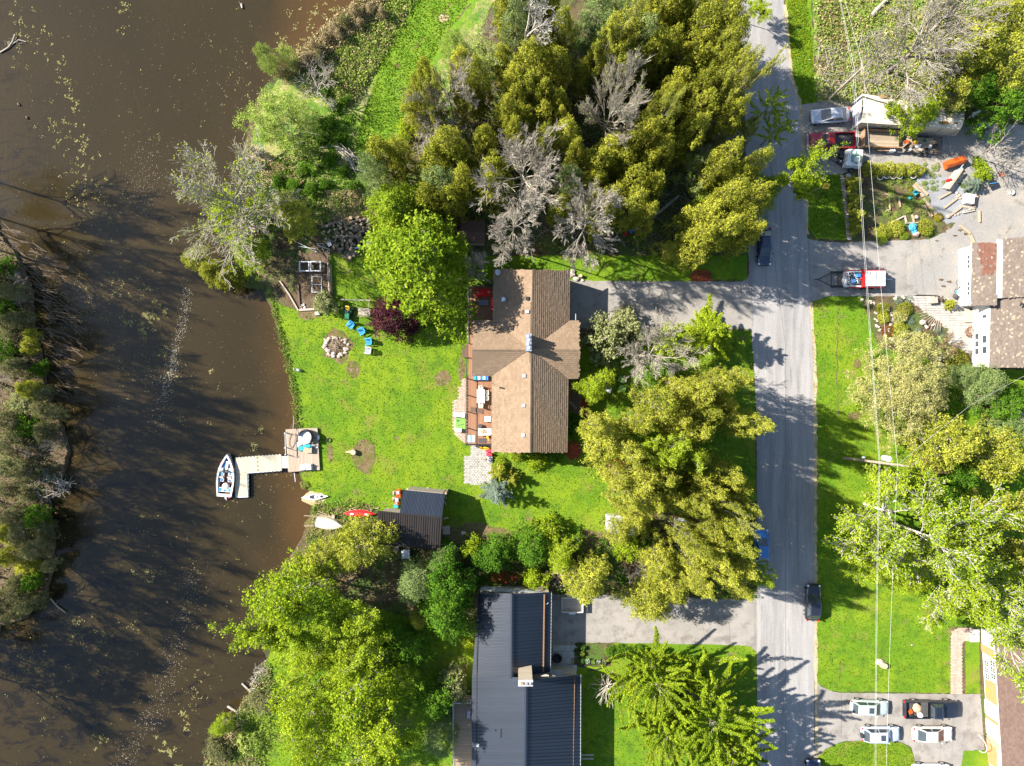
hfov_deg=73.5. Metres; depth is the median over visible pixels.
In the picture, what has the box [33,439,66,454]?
scrub bush
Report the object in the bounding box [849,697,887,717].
parked car
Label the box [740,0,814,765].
road
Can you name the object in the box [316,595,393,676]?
leafy tree
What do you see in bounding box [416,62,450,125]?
cedar tree
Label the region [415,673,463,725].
leafy tree
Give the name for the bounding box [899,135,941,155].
utility trailer
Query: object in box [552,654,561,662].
fire bowl
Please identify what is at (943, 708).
parked pickup
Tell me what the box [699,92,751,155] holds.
cedar tree
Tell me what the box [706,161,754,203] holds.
cedar tree
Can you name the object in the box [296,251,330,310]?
garden soil
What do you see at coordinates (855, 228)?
hedge conifer
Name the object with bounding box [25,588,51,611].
scrub bush
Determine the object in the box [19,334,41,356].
scrub bush
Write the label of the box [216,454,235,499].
motor boat
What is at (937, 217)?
round shrub
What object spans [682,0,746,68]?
cedar tree
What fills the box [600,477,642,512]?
leafy tree
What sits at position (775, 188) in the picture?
leafy tree
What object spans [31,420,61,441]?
scrub bush
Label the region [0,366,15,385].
scrub bush
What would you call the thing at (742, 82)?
cedar tree
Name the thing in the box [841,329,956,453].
leafy tree
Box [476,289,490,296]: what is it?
garden sofa
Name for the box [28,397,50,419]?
scrub bush
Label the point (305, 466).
lift bench
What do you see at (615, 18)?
cedar tree
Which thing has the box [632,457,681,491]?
leafy tree
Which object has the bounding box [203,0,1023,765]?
ground
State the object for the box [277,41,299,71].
willow tree
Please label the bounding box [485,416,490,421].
ottoman
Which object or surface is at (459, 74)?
bare tree
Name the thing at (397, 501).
snow blower
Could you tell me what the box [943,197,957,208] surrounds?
beam
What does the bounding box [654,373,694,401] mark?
leafy tree
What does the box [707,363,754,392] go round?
leafy tree
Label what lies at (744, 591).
leafy tree
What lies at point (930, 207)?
beam
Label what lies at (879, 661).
boulder
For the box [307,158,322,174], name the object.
leafy bush
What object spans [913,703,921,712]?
load
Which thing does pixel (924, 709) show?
folded cover
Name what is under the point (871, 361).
power line
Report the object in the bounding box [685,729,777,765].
feathery tree
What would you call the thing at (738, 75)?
cedar tree
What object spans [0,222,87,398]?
sunken weeds
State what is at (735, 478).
leafy tree
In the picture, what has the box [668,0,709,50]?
cedar tree
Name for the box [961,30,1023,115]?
leafy tree
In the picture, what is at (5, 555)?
scrub bush
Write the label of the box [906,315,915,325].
plant
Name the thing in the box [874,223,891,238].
round shrub
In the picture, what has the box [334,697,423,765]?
birch tree
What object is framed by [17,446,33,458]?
scrub bush
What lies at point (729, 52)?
cedar tree
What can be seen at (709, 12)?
cedar tree
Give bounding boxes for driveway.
[551,592,756,651]
[570,275,751,330]
[807,238,906,301]
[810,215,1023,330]
[817,683,984,765]
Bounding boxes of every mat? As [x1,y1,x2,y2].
[455,417,465,429]
[467,435,474,441]
[470,407,482,413]
[479,438,485,442]
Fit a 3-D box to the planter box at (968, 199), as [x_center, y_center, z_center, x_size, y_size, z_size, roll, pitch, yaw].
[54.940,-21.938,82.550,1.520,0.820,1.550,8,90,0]
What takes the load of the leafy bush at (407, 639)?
on the lawn at (607, 714)
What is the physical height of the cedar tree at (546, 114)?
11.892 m
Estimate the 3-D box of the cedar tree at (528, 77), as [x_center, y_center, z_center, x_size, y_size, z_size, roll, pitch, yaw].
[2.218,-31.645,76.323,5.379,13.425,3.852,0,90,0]
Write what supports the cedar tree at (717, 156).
on the ground at (375, 584)
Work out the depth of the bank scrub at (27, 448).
82.64 m
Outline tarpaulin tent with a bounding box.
[851,94,964,136]
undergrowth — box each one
[203,660,287,765]
[204,665,274,765]
[249,109,367,231]
[253,150,340,229]
[305,497,377,545]
[389,10,746,256]
[457,531,760,602]
[581,334,760,500]
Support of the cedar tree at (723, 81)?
on the ground at (375, 584)
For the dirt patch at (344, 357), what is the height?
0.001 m
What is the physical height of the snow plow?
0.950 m
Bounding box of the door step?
[970,629,979,641]
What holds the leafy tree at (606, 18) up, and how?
on the ground at (375, 584)
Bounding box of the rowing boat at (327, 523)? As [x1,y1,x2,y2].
[314,517,342,529]
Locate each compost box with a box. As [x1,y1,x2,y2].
[617,376,625,382]
[618,385,625,391]
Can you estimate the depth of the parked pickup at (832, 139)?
81.95 m
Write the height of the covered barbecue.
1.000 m
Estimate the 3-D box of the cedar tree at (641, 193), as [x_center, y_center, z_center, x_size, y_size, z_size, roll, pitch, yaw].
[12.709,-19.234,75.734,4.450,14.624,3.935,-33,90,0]
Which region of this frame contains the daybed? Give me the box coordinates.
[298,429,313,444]
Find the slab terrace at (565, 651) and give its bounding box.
[551,643,577,665]
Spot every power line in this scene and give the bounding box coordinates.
[840,0,879,687]
[840,5,878,676]
[845,2,897,759]
[901,376,1023,461]
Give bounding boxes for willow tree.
[232,85,327,169]
[252,41,280,79]
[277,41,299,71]
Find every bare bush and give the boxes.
[238,181,275,217]
[293,57,337,110]
[306,53,336,87]
[478,8,498,37]
[619,559,647,583]
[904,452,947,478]
[933,331,964,357]
[964,119,1023,168]
[995,151,1023,181]
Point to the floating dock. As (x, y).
(246, 466)
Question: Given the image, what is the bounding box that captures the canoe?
[343,508,375,517]
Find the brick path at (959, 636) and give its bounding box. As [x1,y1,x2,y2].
[951,628,970,693]
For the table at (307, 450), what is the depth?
82.24 m
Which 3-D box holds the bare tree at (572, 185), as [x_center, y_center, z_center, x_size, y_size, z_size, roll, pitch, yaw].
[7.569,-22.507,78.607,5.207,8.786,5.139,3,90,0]
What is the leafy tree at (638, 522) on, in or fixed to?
on the lawn at (451, 447)
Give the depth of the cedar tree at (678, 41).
73.14 m
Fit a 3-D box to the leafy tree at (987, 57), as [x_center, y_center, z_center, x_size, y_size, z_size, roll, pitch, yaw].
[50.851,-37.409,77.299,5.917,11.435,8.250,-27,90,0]
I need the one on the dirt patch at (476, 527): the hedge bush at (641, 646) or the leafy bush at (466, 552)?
the leafy bush at (466, 552)
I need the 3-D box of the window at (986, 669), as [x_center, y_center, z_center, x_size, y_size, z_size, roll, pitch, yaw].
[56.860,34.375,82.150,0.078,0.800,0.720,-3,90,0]
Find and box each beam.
[341,299,373,302]
[912,184,924,196]
[915,182,927,195]
[922,197,936,214]
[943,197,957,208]
[959,225,970,234]
[973,195,978,207]
[978,210,980,222]
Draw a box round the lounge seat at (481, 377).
[474,376,488,379]
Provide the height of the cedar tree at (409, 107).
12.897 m
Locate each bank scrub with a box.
[0,243,65,625]
[0,270,61,613]
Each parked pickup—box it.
[806,130,855,150]
[902,698,957,720]
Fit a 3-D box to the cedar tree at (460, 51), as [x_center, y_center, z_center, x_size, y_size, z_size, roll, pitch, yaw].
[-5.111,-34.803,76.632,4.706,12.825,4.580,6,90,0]
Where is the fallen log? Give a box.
[651,195,678,217]
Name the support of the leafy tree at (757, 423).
on the lawn at (451, 447)
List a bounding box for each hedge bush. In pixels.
[603,644,616,657]
[612,644,622,656]
[620,644,631,654]
[627,644,638,653]
[636,644,645,652]
[859,161,876,176]
[871,163,886,178]
[880,161,896,176]
[890,162,905,177]
[900,162,916,177]
[910,163,926,177]
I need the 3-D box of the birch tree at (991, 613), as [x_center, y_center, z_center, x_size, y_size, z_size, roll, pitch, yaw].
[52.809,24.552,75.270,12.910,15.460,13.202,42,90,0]
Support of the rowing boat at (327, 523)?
on the dirt patch at (307, 522)
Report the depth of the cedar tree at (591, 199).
74.05 m
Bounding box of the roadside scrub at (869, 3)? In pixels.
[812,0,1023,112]
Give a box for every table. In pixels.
[303,447,312,452]
[477,389,484,402]
[479,300,487,304]
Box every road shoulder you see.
[783,5,808,233]
[809,302,817,757]
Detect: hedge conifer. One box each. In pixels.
[843,175,862,192]
[844,191,864,209]
[845,222,862,236]
[846,208,865,225]
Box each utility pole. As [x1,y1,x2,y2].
[828,62,862,99]
[842,455,908,466]
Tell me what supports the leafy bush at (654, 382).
on the lawn at (451, 447)
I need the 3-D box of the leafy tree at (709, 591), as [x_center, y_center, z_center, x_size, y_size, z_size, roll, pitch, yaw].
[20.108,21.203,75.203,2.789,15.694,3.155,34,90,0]
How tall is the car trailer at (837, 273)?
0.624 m
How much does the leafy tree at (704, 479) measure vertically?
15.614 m
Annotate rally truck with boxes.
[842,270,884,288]
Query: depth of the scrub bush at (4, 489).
81.58 m
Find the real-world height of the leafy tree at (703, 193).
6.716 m
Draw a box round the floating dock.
[235,454,287,497]
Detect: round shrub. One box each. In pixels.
[494,456,506,466]
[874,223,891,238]
[875,233,887,244]
[876,302,889,315]
[877,311,890,323]
[881,324,893,335]
[887,219,903,237]
[890,322,908,339]
[892,309,907,325]
[896,302,912,317]
[899,231,909,239]
[908,330,935,351]
[916,218,933,235]
[922,227,932,236]
[934,212,942,221]
[945,348,969,367]
[964,326,974,337]
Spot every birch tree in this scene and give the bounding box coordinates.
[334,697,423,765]
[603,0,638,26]
[821,452,961,589]
[862,465,1023,588]
[916,523,1023,633]
[948,561,1023,702]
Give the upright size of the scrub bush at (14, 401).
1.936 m
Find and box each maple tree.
[355,204,481,348]
[361,178,435,243]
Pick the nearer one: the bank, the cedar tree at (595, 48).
the cedar tree at (595, 48)
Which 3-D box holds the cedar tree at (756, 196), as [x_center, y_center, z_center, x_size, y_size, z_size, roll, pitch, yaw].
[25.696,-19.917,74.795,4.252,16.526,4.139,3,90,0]
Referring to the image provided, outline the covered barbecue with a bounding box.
[467,706,470,718]
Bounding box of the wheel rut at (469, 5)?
[457,3,470,19]
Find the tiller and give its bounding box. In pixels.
[394,489,402,497]
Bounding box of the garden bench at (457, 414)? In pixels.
[453,412,464,417]
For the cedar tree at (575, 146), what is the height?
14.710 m
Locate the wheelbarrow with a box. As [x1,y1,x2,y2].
[983,180,997,188]
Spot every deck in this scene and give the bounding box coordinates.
[453,695,471,765]
[462,284,492,445]
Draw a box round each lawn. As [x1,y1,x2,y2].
[237,578,756,765]
[272,251,756,548]
[785,0,815,104]
[808,174,846,239]
[812,296,1023,693]
[818,741,914,765]
[962,750,988,765]
[965,641,979,693]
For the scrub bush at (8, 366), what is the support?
on the bank
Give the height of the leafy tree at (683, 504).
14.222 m
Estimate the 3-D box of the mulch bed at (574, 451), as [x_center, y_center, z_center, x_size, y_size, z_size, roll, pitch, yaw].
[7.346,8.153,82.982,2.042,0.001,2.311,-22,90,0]
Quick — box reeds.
[291,0,388,70]
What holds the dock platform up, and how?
in the water
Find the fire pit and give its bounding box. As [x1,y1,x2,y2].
[322,336,349,357]
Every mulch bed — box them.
[487,570,520,583]
[564,439,580,459]
[581,396,587,418]
[603,459,631,477]
[689,269,712,281]
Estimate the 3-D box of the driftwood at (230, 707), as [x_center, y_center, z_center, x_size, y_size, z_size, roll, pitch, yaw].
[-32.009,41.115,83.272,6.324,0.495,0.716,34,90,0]
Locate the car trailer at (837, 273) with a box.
[815,269,891,289]
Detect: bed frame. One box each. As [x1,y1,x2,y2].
[299,261,310,271]
[310,261,321,271]
[312,276,323,292]
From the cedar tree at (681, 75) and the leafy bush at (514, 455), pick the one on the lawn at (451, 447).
the leafy bush at (514, 455)
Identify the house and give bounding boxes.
[471,268,580,453]
[471,586,580,765]
[958,236,1023,368]
[981,627,1023,765]
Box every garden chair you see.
[345,320,354,328]
[357,327,365,335]
[364,338,372,344]
[364,346,371,353]
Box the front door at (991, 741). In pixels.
[986,735,999,750]
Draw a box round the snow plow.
[942,155,965,169]
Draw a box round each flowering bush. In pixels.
[311,287,339,315]
[436,658,469,706]
[579,307,626,370]
[608,303,644,344]
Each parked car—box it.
[752,528,770,563]
[755,227,773,265]
[803,583,822,621]
[804,758,820,765]
[810,107,850,125]
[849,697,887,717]
[860,724,899,743]
[911,761,949,765]
[912,724,951,743]
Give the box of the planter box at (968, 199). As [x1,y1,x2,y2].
[959,193,974,208]
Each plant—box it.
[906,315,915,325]
[934,327,943,334]
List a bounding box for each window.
[974,333,979,339]
[974,340,979,346]
[974,348,979,354]
[982,335,986,343]
[982,346,986,353]
[984,666,989,674]
[985,672,989,680]
[989,659,994,667]
[990,666,995,674]
[990,672,995,680]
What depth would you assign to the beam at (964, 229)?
82.78 m
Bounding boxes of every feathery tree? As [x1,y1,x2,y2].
[601,626,707,735]
[618,690,705,765]
[642,645,774,765]
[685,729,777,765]
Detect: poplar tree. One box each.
[747,84,790,127]
[756,110,797,145]
[770,137,850,203]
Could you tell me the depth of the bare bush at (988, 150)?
79.43 m
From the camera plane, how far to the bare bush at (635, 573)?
80.34 m
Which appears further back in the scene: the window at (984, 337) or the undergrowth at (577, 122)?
the undergrowth at (577, 122)
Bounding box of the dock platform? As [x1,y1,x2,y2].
[284,428,319,471]
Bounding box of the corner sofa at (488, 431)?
[478,428,490,434]
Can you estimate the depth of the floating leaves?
83.43 m
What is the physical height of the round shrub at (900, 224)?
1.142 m
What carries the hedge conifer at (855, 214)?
on the ground at (375, 584)
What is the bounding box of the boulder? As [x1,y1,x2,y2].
[876,659,883,664]
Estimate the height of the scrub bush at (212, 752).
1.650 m
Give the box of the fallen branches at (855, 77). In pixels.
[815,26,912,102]
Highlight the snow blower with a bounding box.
[394,495,400,504]
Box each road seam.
[775,265,785,760]
[814,695,814,749]
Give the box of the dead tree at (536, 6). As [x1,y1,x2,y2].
[521,0,563,71]
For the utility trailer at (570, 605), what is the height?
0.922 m
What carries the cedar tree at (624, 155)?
on the ground at (375, 584)
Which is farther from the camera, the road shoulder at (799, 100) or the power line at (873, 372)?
the road shoulder at (799, 100)
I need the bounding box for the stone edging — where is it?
[919,307,940,330]
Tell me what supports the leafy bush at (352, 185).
on the meadow
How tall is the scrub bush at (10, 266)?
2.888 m
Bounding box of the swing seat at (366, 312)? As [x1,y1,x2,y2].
[356,301,371,316]
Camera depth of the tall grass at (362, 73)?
82.70 m
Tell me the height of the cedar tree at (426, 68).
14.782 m
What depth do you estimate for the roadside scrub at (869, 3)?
82.99 m
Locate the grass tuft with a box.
[300,480,309,489]
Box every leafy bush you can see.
[206,711,235,737]
[235,730,263,758]
[272,173,284,188]
[285,178,300,191]
[293,162,307,176]
[301,180,317,195]
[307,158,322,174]
[313,133,328,145]
[315,85,331,101]
[317,114,337,130]
[318,177,335,191]
[319,149,337,167]
[324,100,341,114]
[328,131,349,146]
[334,164,350,177]
[336,95,351,106]
[345,180,357,192]
[379,610,441,668]
[395,117,420,144]
[438,27,471,65]
[460,532,482,558]
[460,635,474,650]
[506,452,524,463]
[519,565,552,590]
[523,452,546,471]
[532,510,562,541]
[544,452,563,464]
[558,525,586,550]
[568,409,585,445]
[611,535,641,564]
[637,355,679,390]
[653,321,680,356]
[883,100,901,118]
[970,154,993,185]
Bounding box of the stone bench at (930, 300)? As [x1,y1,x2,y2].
[927,297,937,303]
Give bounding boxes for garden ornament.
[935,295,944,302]
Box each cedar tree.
[180,245,209,271]
[198,258,230,288]
[215,265,249,291]
[272,189,317,242]
[355,150,399,198]
[365,133,409,184]
[385,134,419,175]
[399,87,430,138]
[404,71,437,125]
[410,181,444,220]
[414,56,443,105]
[415,143,452,186]
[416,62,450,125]
[420,164,455,210]
[428,124,471,180]
[436,183,472,226]
[443,141,480,190]
[446,44,483,102]
[450,79,470,126]
[451,161,483,206]
[460,53,495,118]
[469,83,487,122]
[470,122,499,161]
[472,148,518,206]
[476,172,506,218]
[490,92,520,148]
[491,0,526,56]
[491,42,512,90]
[496,61,528,105]
[498,0,531,66]
[498,82,528,125]
[498,101,545,152]
[502,112,527,169]
[504,0,549,46]
[509,34,554,98]
[515,66,548,127]
[526,97,559,146]
[527,25,570,85]
[529,119,559,173]
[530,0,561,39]
[531,75,555,122]
[536,45,578,102]
[541,5,580,70]
[541,114,582,168]
[545,192,574,229]
[549,103,570,139]
[551,87,571,125]
[551,162,583,201]
[558,135,585,177]
[571,56,591,99]
[573,143,618,190]
[575,188,602,233]
[577,169,608,206]
[578,21,623,93]
[583,179,626,223]
[586,199,616,243]
[589,131,625,182]
[590,0,649,87]
[592,38,634,105]
[603,143,640,185]
[604,15,643,56]
[610,162,649,219]
[610,184,650,233]
[611,44,649,104]
[615,127,644,172]
[623,149,660,196]
[624,200,659,243]
[625,25,674,101]
[626,11,662,71]
[628,0,660,43]
[632,114,668,158]
[633,169,666,206]
[634,83,689,147]
[640,84,667,121]
[641,0,675,42]
[643,79,683,137]
[646,132,675,174]
[648,0,687,36]
[648,21,684,87]
[648,239,684,265]
[653,65,692,119]
[659,122,691,171]
[663,196,725,242]
[664,41,711,95]
[665,0,693,59]
[667,109,711,173]
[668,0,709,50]
[668,220,719,273]
[669,0,724,64]
[669,86,721,153]
[672,24,718,81]
[673,59,719,126]
[678,210,745,261]
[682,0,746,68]
[683,0,726,41]
[685,39,736,104]
[685,111,750,170]
[685,136,745,197]
[686,176,751,222]
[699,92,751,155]
[700,42,763,117]
[701,45,756,116]
[706,10,751,89]
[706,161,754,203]
[708,198,759,253]
[719,42,787,124]
[720,7,751,67]
[720,218,768,260]
[723,114,760,151]
[728,176,776,221]
[732,143,775,182]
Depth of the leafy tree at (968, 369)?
80.37 m
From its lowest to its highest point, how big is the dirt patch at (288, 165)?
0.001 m
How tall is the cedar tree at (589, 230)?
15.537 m
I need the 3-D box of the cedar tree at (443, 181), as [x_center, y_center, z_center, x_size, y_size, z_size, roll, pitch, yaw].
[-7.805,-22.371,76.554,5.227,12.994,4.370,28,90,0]
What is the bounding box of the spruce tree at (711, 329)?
[672,293,734,362]
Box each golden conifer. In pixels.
[487,462,507,481]
[504,469,521,486]
[942,299,955,310]
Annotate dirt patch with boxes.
[265,157,294,180]
[297,310,317,319]
[302,491,325,505]
[304,509,341,540]
[322,328,354,363]
[328,444,333,461]
[346,360,359,377]
[352,439,375,473]
[434,370,450,386]
[438,14,449,21]
[449,522,512,546]
[458,357,464,381]
[551,529,641,551]
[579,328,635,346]
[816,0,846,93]
[848,411,861,419]
[853,358,860,368]
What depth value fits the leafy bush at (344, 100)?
82.33 m
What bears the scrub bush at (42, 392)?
on the bank
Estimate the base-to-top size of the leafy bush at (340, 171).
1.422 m
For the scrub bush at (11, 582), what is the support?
on the bank
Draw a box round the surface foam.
[18,83,291,765]
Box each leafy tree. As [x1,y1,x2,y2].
[204,185,259,243]
[208,580,318,655]
[225,226,273,281]
[238,540,352,635]
[240,192,273,225]
[264,651,345,748]
[279,699,349,765]
[288,625,354,677]
[294,533,350,580]
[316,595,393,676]
[316,641,416,757]
[317,632,383,686]
[331,513,401,571]
[369,655,420,700]
[396,553,432,606]
[408,609,426,630]
[410,579,480,645]
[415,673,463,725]
[421,542,478,608]
[422,710,460,759]
[423,541,455,574]
[465,530,516,574]
[510,515,560,569]
[545,533,582,574]
[556,550,612,606]
[569,367,617,403]
[572,0,615,49]
[574,409,628,467]
[579,7,626,71]
[579,45,590,57]
[579,408,607,438]
[592,451,633,490]
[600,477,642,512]
[600,512,636,545]
[603,432,647,468]
[608,571,672,623]
[612,453,658,500]
[613,0,642,31]
[617,499,654,539]
[618,403,656,436]
[627,383,678,427]
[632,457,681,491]
[637,484,668,516]
[637,524,676,583]
[639,426,683,472]
[639,565,688,605]
[647,399,695,437]
[652,431,707,475]
[653,471,693,514]
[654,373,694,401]
[661,516,713,560]
[662,416,715,444]
[666,375,716,411]
[666,535,711,584]
[667,479,712,519]
[670,439,711,464]
[672,461,713,489]
[674,471,728,502]
[675,482,701,523]
[675,556,716,600]
[676,397,725,426]
[681,510,725,544]
[681,514,731,571]
[682,545,743,587]
[686,178,724,211]
[690,449,747,490]
[692,118,724,148]
[692,367,739,398]
[698,492,750,541]
[699,387,740,415]
[700,521,761,561]
[701,487,764,540]
[703,411,748,428]
[706,465,753,495]
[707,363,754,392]
[708,563,753,601]
[712,487,763,520]
[715,538,762,581]
[716,406,776,439]
[734,556,778,589]
[741,171,782,219]
[746,0,772,24]
[841,329,956,453]
[841,536,899,586]
[871,551,936,595]
[882,95,946,141]
[896,404,988,475]
[913,33,985,121]
[923,13,1011,96]
[929,456,986,501]
[937,541,1018,586]
[942,66,998,114]
[942,361,978,387]
[951,413,1023,485]
[952,360,1008,409]
[954,484,1023,568]
[957,0,1023,68]
[958,80,1023,145]
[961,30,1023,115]
[968,383,1023,424]
[974,411,1023,455]
[994,545,1023,577]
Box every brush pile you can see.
[27,463,75,502]
[248,659,271,692]
[335,143,367,173]
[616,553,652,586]
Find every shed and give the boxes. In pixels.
[377,486,448,549]
[460,220,484,245]
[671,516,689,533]
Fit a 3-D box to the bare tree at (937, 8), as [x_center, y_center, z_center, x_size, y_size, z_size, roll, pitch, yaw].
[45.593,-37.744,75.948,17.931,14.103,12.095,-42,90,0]
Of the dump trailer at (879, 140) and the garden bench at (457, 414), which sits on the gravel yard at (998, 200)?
the dump trailer at (879, 140)
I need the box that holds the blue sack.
[909,223,916,232]
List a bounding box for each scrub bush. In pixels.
[0,253,21,278]
[0,282,33,301]
[0,294,21,316]
[0,309,38,331]
[0,318,23,343]
[0,335,24,368]
[0,357,35,377]
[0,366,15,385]
[0,408,19,431]
[0,427,27,457]
[0,454,25,479]
[0,479,21,498]
[0,500,31,528]
[0,514,40,549]
[0,522,18,545]
[0,541,23,568]
[0,586,20,610]
[0,605,25,625]
[2,390,36,414]
[3,572,32,593]
[6,269,26,288]
[6,455,44,488]
[7,294,31,306]
[7,591,47,614]
[9,412,43,438]
[12,554,42,579]
[14,379,44,399]
[15,530,60,562]
[16,485,37,504]
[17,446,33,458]
[17,568,44,594]
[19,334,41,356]
[20,502,54,529]
[21,328,43,340]
[25,358,49,377]
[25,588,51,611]
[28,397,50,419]
[30,516,58,540]
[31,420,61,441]
[32,384,58,403]
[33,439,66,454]
[38,403,72,421]
[39,557,64,572]
[202,729,234,763]
[243,144,258,154]
[244,688,281,715]
[277,64,291,80]
[290,58,302,77]
[300,49,314,66]
[307,38,322,55]
[314,48,326,64]
[319,31,336,42]
[327,21,341,34]
[334,26,346,41]
[337,13,352,28]
[346,2,364,18]
[352,16,364,31]
[366,1,376,15]
[376,5,388,20]
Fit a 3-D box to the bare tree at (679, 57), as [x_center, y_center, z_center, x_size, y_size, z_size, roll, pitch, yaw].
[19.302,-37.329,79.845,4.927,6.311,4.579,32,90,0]
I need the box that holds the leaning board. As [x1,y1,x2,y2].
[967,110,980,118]
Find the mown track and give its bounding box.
[355,0,478,159]
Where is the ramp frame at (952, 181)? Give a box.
[942,169,963,189]
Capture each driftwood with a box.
[0,34,14,52]
[50,598,65,612]
[227,705,237,713]
[870,0,886,16]
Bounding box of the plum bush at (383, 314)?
[366,292,428,344]
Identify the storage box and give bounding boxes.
[401,548,410,558]
[442,525,449,534]
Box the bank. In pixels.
[0,232,70,631]
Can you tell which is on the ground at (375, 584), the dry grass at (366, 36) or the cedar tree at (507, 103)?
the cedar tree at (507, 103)
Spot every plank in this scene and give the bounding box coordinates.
[297,284,299,305]
[299,308,314,310]
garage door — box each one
[958,251,970,273]
[958,279,969,298]
[984,699,997,721]
[985,718,999,742]
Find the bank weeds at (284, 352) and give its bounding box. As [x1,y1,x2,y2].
[269,295,303,451]
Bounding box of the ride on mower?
[343,306,353,319]
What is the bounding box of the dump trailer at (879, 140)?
[855,129,907,151]
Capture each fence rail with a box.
[279,281,298,310]
[327,256,329,293]
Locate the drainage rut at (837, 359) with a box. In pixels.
[836,304,838,415]
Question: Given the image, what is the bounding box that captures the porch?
[568,379,580,413]
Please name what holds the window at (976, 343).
in the house at (991, 279)
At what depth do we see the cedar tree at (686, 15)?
73.62 m
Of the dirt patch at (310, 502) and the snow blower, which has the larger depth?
the dirt patch at (310, 502)
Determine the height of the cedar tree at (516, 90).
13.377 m
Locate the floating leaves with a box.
[5,0,356,765]
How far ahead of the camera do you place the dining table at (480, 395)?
81.32 m
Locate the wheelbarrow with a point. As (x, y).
(992, 183)
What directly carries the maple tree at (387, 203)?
on the ground at (375, 584)
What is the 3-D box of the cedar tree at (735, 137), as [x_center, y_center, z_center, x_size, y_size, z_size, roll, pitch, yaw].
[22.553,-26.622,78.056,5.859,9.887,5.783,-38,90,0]
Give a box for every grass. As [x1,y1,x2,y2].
[239,603,461,765]
[296,0,419,104]
[307,8,406,105]
[584,645,755,765]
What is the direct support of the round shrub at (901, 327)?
on the ground at (375, 584)
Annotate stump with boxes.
[350,449,356,454]
[879,662,887,668]
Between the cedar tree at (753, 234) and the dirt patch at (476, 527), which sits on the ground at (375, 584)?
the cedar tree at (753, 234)
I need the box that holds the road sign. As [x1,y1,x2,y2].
[815,183,829,189]
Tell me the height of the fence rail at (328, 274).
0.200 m
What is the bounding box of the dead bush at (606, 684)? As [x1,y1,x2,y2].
[587,672,629,705]
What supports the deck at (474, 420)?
on the lawn at (451, 447)
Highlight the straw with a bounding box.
[323,188,369,223]
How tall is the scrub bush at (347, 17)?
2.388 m
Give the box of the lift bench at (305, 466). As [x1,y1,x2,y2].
[299,463,313,470]
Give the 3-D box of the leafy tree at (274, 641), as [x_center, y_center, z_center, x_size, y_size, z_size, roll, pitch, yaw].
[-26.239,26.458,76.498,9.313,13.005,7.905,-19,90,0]
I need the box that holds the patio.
[464,445,491,484]
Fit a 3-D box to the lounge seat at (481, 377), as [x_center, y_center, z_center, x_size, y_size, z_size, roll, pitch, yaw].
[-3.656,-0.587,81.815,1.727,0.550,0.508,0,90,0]
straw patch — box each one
[323,189,364,224]
[357,206,376,218]
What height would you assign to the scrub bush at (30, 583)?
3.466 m
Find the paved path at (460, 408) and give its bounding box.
[452,378,465,442]
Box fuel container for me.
[886,148,895,152]
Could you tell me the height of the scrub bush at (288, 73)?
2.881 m
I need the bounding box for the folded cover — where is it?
[921,702,927,716]
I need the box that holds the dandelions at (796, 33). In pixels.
[788,0,809,55]
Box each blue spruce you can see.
[478,478,513,506]
[962,175,982,193]
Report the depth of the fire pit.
82.84 m
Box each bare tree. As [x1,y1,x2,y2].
[164,125,302,291]
[394,50,481,127]
[415,105,469,151]
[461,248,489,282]
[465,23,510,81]
[469,119,566,224]
[487,197,540,266]
[538,147,587,187]
[551,168,625,275]
[558,163,594,204]
[576,46,653,148]
[613,307,712,386]
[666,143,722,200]
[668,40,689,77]
[852,0,1012,110]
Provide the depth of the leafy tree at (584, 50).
81.16 m
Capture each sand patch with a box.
[249,144,260,177]
[259,152,272,186]
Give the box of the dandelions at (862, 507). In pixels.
[813,304,1013,684]
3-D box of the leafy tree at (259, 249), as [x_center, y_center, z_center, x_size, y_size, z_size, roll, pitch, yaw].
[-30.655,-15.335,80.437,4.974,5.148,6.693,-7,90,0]
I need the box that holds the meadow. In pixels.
[251,0,494,230]
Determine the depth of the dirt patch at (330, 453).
82.98 m
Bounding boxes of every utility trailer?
[562,595,582,613]
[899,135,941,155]
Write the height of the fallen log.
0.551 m
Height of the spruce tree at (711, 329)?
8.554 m
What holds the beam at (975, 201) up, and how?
on the gravel yard at (998, 200)
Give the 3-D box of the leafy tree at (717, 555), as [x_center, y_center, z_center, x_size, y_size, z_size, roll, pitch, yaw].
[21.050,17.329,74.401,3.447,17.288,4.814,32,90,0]
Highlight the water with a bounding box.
[0,0,358,765]
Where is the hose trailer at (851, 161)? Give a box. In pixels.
[828,149,862,170]
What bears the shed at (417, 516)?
on the lawn at (451, 447)
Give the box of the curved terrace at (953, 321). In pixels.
[908,295,971,353]
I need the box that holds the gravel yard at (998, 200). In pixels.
[802,99,1023,228]
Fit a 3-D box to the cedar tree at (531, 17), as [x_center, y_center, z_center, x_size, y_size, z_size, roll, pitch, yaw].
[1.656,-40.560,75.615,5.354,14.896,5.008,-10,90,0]
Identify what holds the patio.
on the lawn at (451, 447)

